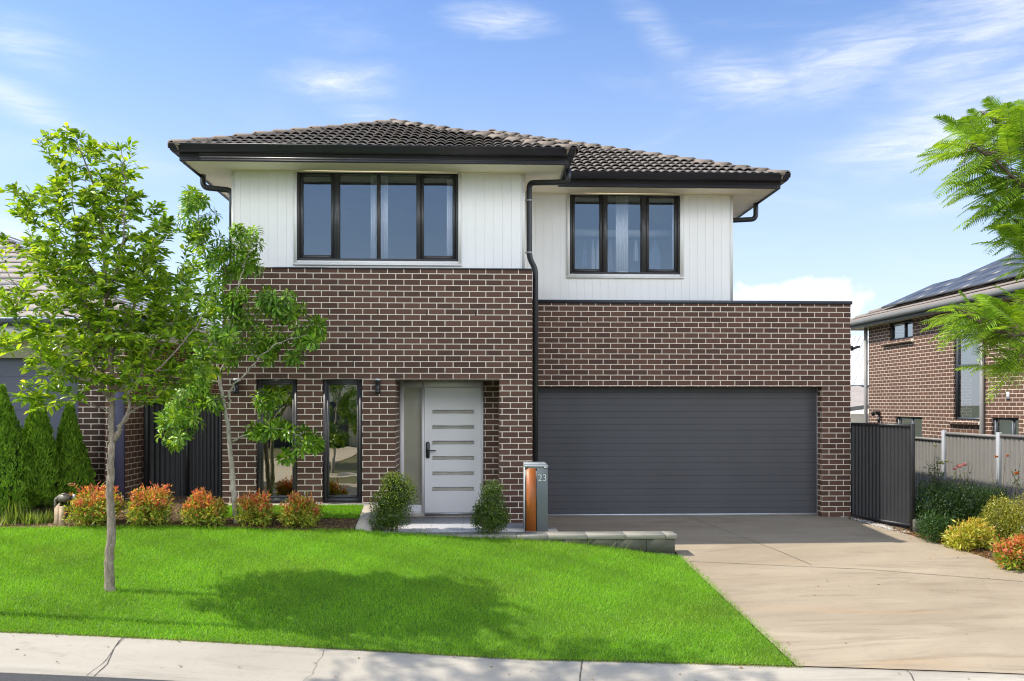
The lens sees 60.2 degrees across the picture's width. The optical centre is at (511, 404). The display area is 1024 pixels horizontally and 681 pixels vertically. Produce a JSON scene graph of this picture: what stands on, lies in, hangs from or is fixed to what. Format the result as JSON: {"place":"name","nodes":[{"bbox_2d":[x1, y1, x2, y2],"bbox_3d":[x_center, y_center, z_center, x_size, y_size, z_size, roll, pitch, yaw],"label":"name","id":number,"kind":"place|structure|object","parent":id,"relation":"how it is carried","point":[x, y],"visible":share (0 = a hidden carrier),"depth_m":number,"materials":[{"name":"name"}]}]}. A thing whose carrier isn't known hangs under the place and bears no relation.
{"place":"outdoors","nodes":[
{"label":"outdoors","id":0,"kind":"place"},
{"bbox_2d":[0,673,169,680],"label":"road","id":1,"kind":"structure","parent":0,"point":[19,677],"depth_m":7.46,"materials":[{"name":"grey asphalt"}]},
{"bbox_2d":[0,496,357,530],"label":"garden bed","id":2,"kind":"object","parent":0,"point":[351,525],"visible":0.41,"depth_m":11.98,"materials":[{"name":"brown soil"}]},
{"bbox_2d":[0,512,18,525],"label":"strappy plant","id":3,"kind":"object","parent":2,"relation":"on","point":[4,520],"visible":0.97,"depth_m":11.68,"materials":[{"name":"green plant"}]},
{"bbox_2d":[0,497,28,522],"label":"strappy plant","id":4,"kind":"object","parent":2,"relation":"on","point":[18,509],"visible":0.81,"depth_m":11.82,"materials":[{"name":"green plant"}]},
{"bbox_2d":[0,384,40,513],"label":"conifer","id":5,"kind":"object","parent":2,"relation":"on","point":[15,482],"visible":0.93,"depth_m":12.09,"materials":[{"name":"green plant"}]},
{"bbox_2d":[11,511,47,524],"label":"strappy plant","id":6,"kind":"object","parent":2,"relation":"on","point":[30,520],"visible":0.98,"depth_m":11.70,"materials":[{"name":"green plant"}]},
{"bbox_2d":[18,390,68,506],"bbox_3d":[-6.774,0.660,12.623,0.808,1.726,0.822,0,0,-25],"label":"conifer","id":7,"kind":"object","parent":2,"relation":"on","point":[37,431],"visible":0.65,"depth_m":12.50,"materials":[{"name":"green plant"}]},
{"bbox_2d":[10,499,79,522],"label":"ground cover","id":8,"kind":"object","parent":2,"relation":"on","point":[47,510],"visible":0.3,"depth_m":12.23,"materials":[{"name":"green plant"}]},
{"bbox_2d":[36,508,53,523],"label":"strappy plant","id":9,"kind":"object","parent":2,"relation":"on","point":[44,517],"visible":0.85,"depth_m":11.76,"materials":[{"name":"green plant"}]},
{"bbox_2d":[54,503,59,524],"bbox_3d":[-6.028,1.503,11.701,0.065,0.390,0.035,0,0,-2],"label":"timber stake","id":10,"kind":"object","parent":2,"relation":"on","point":[56,515],"visible":0.64,"depth_m":11.68,"materials":[{"name":"beige wood"}]},
{"bbox_2d":[59,506,65,525],"bbox_3d":[-5.958,1.523,11.697,0.075,0.350,0.040,0,0,-2],"label":"timber stake","id":11,"kind":"object","parent":2,"relation":"on","point":[61,521],"visible":0.57,"depth_m":11.68,"materials":[{"name":"beige wood"}]},
{"bbox_2d":[54,493,75,520],"bbox_3d":[-6.010,1.446,11.873,0.280,0.504,0.115,0,0,-13],"label":"water meter","id":12,"kind":"object","parent":2,"relation":"on","point":[64,497],"visible":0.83,"depth_m":11.84,"materials":[{"name":"grey metal"}]},
{"bbox_2d":[53,402,96,500],"bbox_3d":[-6.535,0.725,13.036,0.739,1.556,0.747,0,0,-2],"label":"conifer","id":13,"kind":"object","parent":2,"relation":"on","point":[71,448],"visible":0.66,"depth_m":12.93,"materials":[{"name":"green plant"}]},
{"bbox_2d":[60,482,126,526],"bbox_3d":[-5.552,1.344,11.754,0.814,0.636,0.726,0,0,-2],"label":"nandina shrub","id":14,"kind":"object","parent":2,"relation":"on","point":[92,507],"visible":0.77,"depth_m":11.63,"materials":[{"name":"orange plant"}]},
{"bbox_2d":[123,481,174,526],"bbox_3d":[-4.811,1.338,11.797,0.697,0.628,0.614,0,0,-2],"label":"nandina shrub","id":15,"kind":"object","parent":2,"relation":"on","point":[144,507],"visible":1,"depth_m":11.68,"materials":[{"name":"orange plant"}]},
{"bbox_2d":[174,487,229,527],"bbox_3d":[-4.111,1.383,11.829,0.694,0.569,0.578,0,0,-2],"label":"nandina shrub","id":16,"kind":"object","parent":2,"relation":"on","point":[201,507],"visible":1,"depth_m":11.73,"materials":[{"name":"orange plant"}]},
{"bbox_2d":[153,184,328,522],"bbox_3d":[-3.637,-0.652,11.950,2.374,4.601,1.065,0,0,-2],"label":"magnolia tree","id":17,"kind":"object","parent":2,"relation":"on","point":[176,415],"visible":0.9,"depth_m":11.83,"materials":[{"name":"green plant"}]},
{"bbox_2d":[232,488,276,527],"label":"nandina shrub","id":18,"kind":"object","parent":2,"relation":"on","point":[255,507],"visible":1,"depth_m":11.78,"materials":[{"name":"green plant"}]},
{"bbox_2d":[276,489,324,528],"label":"nandina shrub","id":19,"kind":"object","parent":2,"relation":"on","point":[297,509],"visible":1,"depth_m":11.77,"materials":[{"name":"green plant"}]},
{"bbox_2d":[0,524,804,667],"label":"lawn","id":20,"kind":"structure","parent":0,"point":[407,626],"depth_m":9.24,"materials":[{"name":"green plant"}]},
{"bbox_2d":[0,122,234,592],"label":"street tree","id":21,"kind":"object","parent":20,"relation":"on","point":[75,287],"visible":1,"depth_m":9.03,"materials":[{"name":"green plant"}]},
{"bbox_2d":[408,527,657,553],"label":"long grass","id":22,"kind":"structure","parent":20,"relation":"on","point":[588,543],"depth_m":11.76,"materials":[{"name":"green plant"}]},
{"bbox_2d":[0,0,1023,335],"label":"sky","id":23,"kind":"structure","parent":0,"point":[844,97],"materials":[{"name":"blue"}]},
{"bbox_2d":[6,484,1019,673],"bbox_3d":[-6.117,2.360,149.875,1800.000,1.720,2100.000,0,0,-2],"label":"ground","id":24,"kind":"structure","parent":0,"point":[340,489],"depth_m":14.82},
{"bbox_2d":[0,233,221,500],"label":"neighbour house","id":25,"kind":"structure","parent":24,"relation":"on","point":[128,460],"depth_m":13.51,"materials":[{"name":"brick"}]},
{"bbox_2d":[0,358,77,445],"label":"garage door","id":26,"kind":"structure","parent":25,"relation":"in","point":[10,375],"depth_m":13.57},
{"bbox_2d":[355,505,378,531],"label":"edging wall","id":27,"kind":"structure","parent":24,"relation":"on","point":[363,519],"depth_m":12.19,"materials":[{"name":"concrete"}]},
{"bbox_2d":[0,631,1023,680],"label":"kerb","id":28,"kind":"structure","parent":24,"relation":"on","point":[117,657],"depth_m":7.97,"materials":[{"name":"concrete"}]},
{"bbox_2d":[167,118,859,522],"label":"brick house","id":29,"kind":"structure","parent":24,"relation":"on","point":[507,338],"depth_m":14.29,"materials":[{"name":"brick"}]},
{"bbox_2d":[143,401,221,495],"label":"side gate","id":30,"kind":"structure","parent":29,"relation":"attached to","point":[194,463],"depth_m":13.79,"materials":[{"name":"black metal"}]},
{"bbox_2d":[257,379,296,502],"bbox_3d":[-3.436,0.539,12.961,0.594,1.803,0.060,0,0,-2],"label":"window","id":31,"kind":"structure","parent":29,"relation":"in","point":[260,382],"depth_m":12.94,"materials":[{"name":"black metal"}]},
{"bbox_2d":[323,379,361,501],"bbox_3d":[-2.486,0.539,12.999,0.573,1.803,0.060,0,0,-2],"label":"window","id":32,"kind":"structure","parent":29,"relation":"in","point":[326,382],"depth_m":12.97,"materials":[{"name":"black metal"}]},
{"bbox_2d":[371,175,376,258],"bbox_3d":[-2.072,-2.787,13.249,0.093,1.281,0.045,0,0,-2],"label":"curtain","id":33,"kind":"object","parent":29,"relation":"hanging from","point":[373,217],"visible":0.8,"depth_m":13.25,"materials":[{"name":"white fabric"}]},
{"bbox_2d":[293,170,461,265],"bbox_3d":[-1.994,-2.764,13.152,2.487,1.406,0.112,0,0,-2],"label":"window","id":34,"kind":"structure","parent":29,"relation":"in","point":[299,257],"depth_m":13.12,"materials":[{"name":"black metal"}]},
{"bbox_2d":[381,176,387,258],"bbox_3d":[-1.921,-2.787,13.253,0.126,1.281,0.048,0,0,-2],"label":"curtain","id":35,"kind":"object","parent":29,"relation":"hanging from","point":[384,217],"visible":0.74,"depth_m":13.25,"materials":[{"name":"white fabric"}]},
{"bbox_2d":[447,178,452,255],"bbox_3d":[-0.913,-2.787,13.294,0.137,1.281,0.049,0,0,-2],"label":"curtain","id":36,"kind":"object","parent":29,"relation":"hanging from","point":[449,216],"visible":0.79,"depth_m":13.30,"materials":[{"name":"white fabric"}]},
{"bbox_2d":[425,388,480,514],"bbox_3d":[-0.919,0.733,13.702,0.869,1.972,0.103,0,0,-2],"label":"front door","id":37,"kind":"structure","parent":29,"relation":"in","point":[452,415],"depth_m":13.72,"materials":[{"name":"paint"}]},
{"bbox_2d":[383,517,524,532],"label":"porch floor","id":38,"kind":"structure","parent":29,"relation":"attached to","point":[449,524],"depth_m":12.73,"materials":[{"name":"concrete"}]},
{"bbox_2d":[616,196,627,271],"bbox_3d":[1.823,-2.800,14.627,0.206,1.295,0.050,0,0,-2],"label":"curtain","id":39,"kind":"object","parent":29,"relation":"hanging from","point":[621,233],"visible":0.84,"depth_m":14.63,"materials":[{"name":"white fabric"}]},
{"bbox_2d":[575,229,670,239],"bbox_3d":[1.788,-2.937,15.316,1.875,0.098,0.380,0,0,-2],"label":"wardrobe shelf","id":40,"kind":"object","parent":29,"relation":"in","point":[632,234],"visible":0.57,"depth_m":15.15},
{"bbox_2d":[580,239,586,268],"bbox_3d":[1.245,-2.576,15.157,0.124,0.496,0.094,0,0,-12],"label":"hanging garment","id":41,"kind":"object","parent":40,"relation":"hanging from","point":[583,261],"visible":1,"depth_m":15.13,"materials":[{"name":"blue fabric"}]},
{"bbox_2d":[590,239,594,268],"bbox_3d":[1.402,-2.554,15.165,0.092,0.539,0.093,0,0,-17],"label":"hanging garment","id":42,"kind":"object","parent":40,"relation":"hanging from","point":[592,265],"visible":0.85,"depth_m":15.13,"materials":[{"name":"blue fabric"}]},
{"bbox_2d":[595,239,598,268],"bbox_3d":[1.488,-2.554,15.169,0.092,0.539,0.093,0,0,-17],"label":"hanging garment","id":43,"kind":"object","parent":40,"relation":"hanging from","point":[597,255],"visible":0.69,"depth_m":15.14,"materials":[{"name":"blue fabric"}]},
{"bbox_2d":[608,239,612,271],"bbox_3d":[1.698,-2.554,15.176,0.113,0.539,0.094,0,0,-14],"label":"hanging garment","id":44,"kind":"object","parent":40,"relation":"hanging from","point":[610,261],"visible":0.88,"depth_m":15.15,"materials":[{"name":"fabric"}]},
{"bbox_2d":[633,240,637,261],"bbox_3d":[2.140,-2.638,15.195,0.101,0.373,0.094,0,0,-15],"label":"hanging garment","id":45,"kind":"object","parent":40,"relation":"hanging from","point":[635,253],"visible":1,"depth_m":15.16,"materials":[{"name":"white fabric"}]},
{"bbox_2d":[649,240,662,268],"bbox_3d":[2.476,-2.554,15.206,0.259,0.540,0.096,0,0,-7],"label":"hanging garment","id":46,"kind":"object","parent":40,"relation":"hanging from","point":[655,260],"visible":0.84,"depth_m":15.18,"materials":[{"name":"blue fabric"}]},
{"bbox_2d":[566,193,683,278],"bbox_3d":[1.857,-2.777,14.530,1.945,1.420,0.112,0,0,-2],"label":"window","id":47,"kind":"structure","parent":29,"relation":"in","point":[678,271],"depth_m":14.51,"materials":[{"name":"black metal"}]},
{"bbox_2d":[672,198,673,268],"bbox_3d":[2.704,-2.800,14.663,0.092,1.295,0.049,0,0,-2],"label":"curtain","id":48,"kind":"object","parent":29,"relation":"hanging from","point":[672,233],"visible":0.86,"depth_m":14.66,"materials":[{"name":"white fabric"}]},
{"bbox_2d":[538,387,816,516],"bbox_3d":[2.707,0.770,14.590,4.722,2.147,0.045,0,0,-2],"label":"garage door","id":49,"kind":"structure","parent":29,"relation":"in","point":[606,451],"depth_m":14.59,"materials":[{"name":"metal"}]},
{"bbox_2d":[851,423,930,532],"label":"side gate","id":50,"kind":"structure","parent":29,"relation":"attached to","point":[882,472],"depth_m":13.86,"materials":[{"name":"metal"}]},
{"bbox_2d":[406,531,676,554],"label":"retaining wall","id":51,"kind":"structure","parent":24,"relation":"on","point":[658,541],"depth_m":11.88,"materials":[{"name":"concrete"}]},
{"bbox_2d":[367,470,419,531],"bbox_3d":[-1.608,1.306,11.919,0.729,0.841,0.569,0,0,-2],"label":"box shrub","id":52,"kind":"object","parent":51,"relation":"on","point":[392,504],"visible":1,"depth_m":11.83,"materials":[{"name":"green plant"}]},
{"bbox_2d":[470,477,511,534],"bbox_3d":[-0.284,1.394,11.984,0.580,0.816,0.515,0,0,-2],"label":"box shrub","id":53,"kind":"object","parent":51,"relation":"on","point":[491,509],"visible":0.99,"depth_m":11.91,"materials":[{"name":"green plant"}]},
{"bbox_2d":[523,462,547,531],"bbox_3d":[0.326,1.284,12.329,0.324,0.933,0.450,0,0,-2],"label":"letterbox","id":54,"kind":"object","parent":51,"relation":"on","point":[535,496],"visible":1,"depth_m":12.12,"materials":[{"name":"metal"}]},
{"bbox_2d":[851,335,868,413],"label":"house","id":55,"kind":"structure","parent":24,"relation":"on","point":[857,366],"depth_m":40.64,"materials":[{"name":"white paint"}]},
{"bbox_2d":[851,386,868,422],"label":"house","id":56,"kind":"structure","parent":24,"relation":"on","point":[857,397],"depth_m":31.21,"materials":[{"name":"grey tile"}]},
{"bbox_2d":[851,251,1023,437],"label":"neighbour house","id":57,"kind":"structure","parent":24,"relation":"on","point":[921,384],"depth_m":21.29,"materials":[{"name":"brick"}]},
{"bbox_2d":[891,319,912,340],"bbox_3d":[10.346,-1.795,22.712,0.623,1.070,2.072,0,0,-2],"label":"window","id":58,"kind":"structure","parent":57,"relation":"in","point":[908,324],"depth_m":22.59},
{"bbox_2d":[898,417,957,436],"bbox_3d":[10.363,0.910,22.290,0.623,1.580,2.155,0,0,-2],"label":"window","id":59,"kind":"structure","parent":57,"relation":"in","point":[917,421],"depth_m":22.97,"materials":[{"name":"grey glass"}]},
{"bbox_2d":[956,307,999,431],"bbox_3d":[10.472,-0.790,19.618,0.624,3.080,1.922,0,0,-2],"label":"window","id":60,"kind":"structure","parent":57,"relation":"in","point":[967,357],"depth_m":20.12,"materials":[{"name":"glass"}]},
{"bbox_2d":[994,417,1018,434],"bbox_3d":[10.284,0.815,18.223,0.133,1.070,0.932,0,0,-2],"label":"window","id":61,"kind":"structure","parent":57,"relation":"in","point":[1007,425],"depth_m":18.38,"materials":[{"name":"glass"}]},
{"bbox_2d":[915,430,1023,507],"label":"boundary fence","id":62,"kind":"object","parent":24,"relation":"on","point":[978,452],"visible":0.45,"depth_m":16.31,"materials":[{"name":"grey metal"}]},
{"bbox_2d":[548,526,557,531],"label":"path","id":63,"kind":"structure","parent":0,"point":[552,529],"depth_m":12.34,"materials":[{"name":"concrete"}]},
{"bbox_2d":[548,515,1023,673],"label":"driveway","id":64,"kind":"structure","parent":0,"point":[919,609],"depth_m":10.41,"materials":[{"name":"concrete"}]},
{"bbox_2d":[843,516,999,561],"bbox_3d":[7.016,2.119,10.895,3.030,0.606,7.200,0,0,-2],"label":"garden bed","id":65,"kind":"object","parent":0,"point":[907,528],"visible":0.16,"depth_m":13.46,"materials":[{"name":"brown soil"}]},
{"bbox_2d":[845,516,910,533],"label":"gravel","id":66,"kind":"structure","parent":65,"relation":"on","point":[873,524],"depth_m":13.84,"materials":[{"name":"white gravel"}]},
{"bbox_2d":[910,509,959,543],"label":"garden shrub","id":67,"kind":"object","parent":65,"relation":"on","point":[936,530],"visible":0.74,"depth_m":12.65,"materials":[{"name":"green plant"}]},
{"bbox_2d":[915,444,954,494],"bbox_3d":[6.830,1.258,14.154,0.724,1.239,0.514,0,0,-2],"label":"rose bush","id":68,"kind":"object","parent":65,"relation":"on","point":[937,469],"visible":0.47,"depth_m":14.12,"materials":[{"name":"green plant"}]},
{"bbox_2d":[893,529,1023,569],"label":"leaf litter","id":69,"kind":"object","parent":65,"relation":"on","point":[973,551],"visible":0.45,"depth_m":12.07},
{"bbox_2d":[945,462,972,492],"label":"rose bush","id":70,"kind":"object","parent":65,"relation":"on","point":[960,465],"visible":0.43,"depth_m":13.93,"materials":[{"name":"pink plant"}]},
{"bbox_2d":[908,477,1014,528],"bbox_3d":[6.875,1.524,13.469,1.732,0.881,0.953,0,0,-2],"label":"clipped hedge","id":71,"kind":"object","parent":65,"relation":"on","point":[965,504],"visible":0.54,"depth_m":13.32,"materials":[{"name":"green plant"}]},
{"bbox_2d":[910,94,1023,403],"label":"jacaranda tree","id":72,"kind":"object","parent":65,"relation":"on","point":[1002,321],"visible":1,"depth_m":9.48,"materials":[{"name":"green plant"}]},
{"bbox_2d":[940,516,998,551],"bbox_3d":[6.329,1.804,12.219,0.765,0.478,0.649,0,0,-2],"label":"nandina shrub","id":73,"kind":"object","parent":65,"relation":"on","point":[969,534],"visible":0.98,"depth_m":12.10,"materials":[{"name":"yellow plant"}]},
{"bbox_2d":[979,492,1018,541],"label":"topiary bush","id":74,"kind":"object","parent":65,"relation":"on","point":[995,515],"visible":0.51,"depth_m":12.54,"materials":[{"name":"yellow plant"}]},
{"bbox_2d":[989,454,1008,496],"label":"rose bush","id":75,"kind":"object","parent":65,"relation":"on","point":[995,456],"visible":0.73,"depth_m":13.50,"materials":[{"name":"brown plant"}]},
{"bbox_2d":[989,532,1023,571],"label":"nandina shrub","id":76,"kind":"object","parent":65,"relation":"on","point":[1011,553],"visible":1,"depth_m":11.12,"materials":[{"name":"orange plant"}]},
{"bbox_2d":[996,493,1023,539],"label":"topiary bush","id":77,"kind":"object","parent":65,"relation":"on","point":[1018,528],"visible":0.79,"depth_m":12.27,"materials":[{"name":"yellow plant"}]},
{"bbox_2d":[1007,456,1023,506],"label":"rose bush","id":78,"kind":"object","parent":65,"relation":"on","point":[1017,480],"visible":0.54,"depth_m":13.10,"materials":[{"name":"green plant"}]},
{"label":"back lawn","id":79,"kind":"structure","parent":0,"visible":0},
{"bbox_2d":[223,503,363,517],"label":"back lawn grass","id":80,"kind":"structure","parent":79,"relation":"on","point":[354,511],"depth_m":12.46,"materials":[{"name":"green plant"}]}
]}

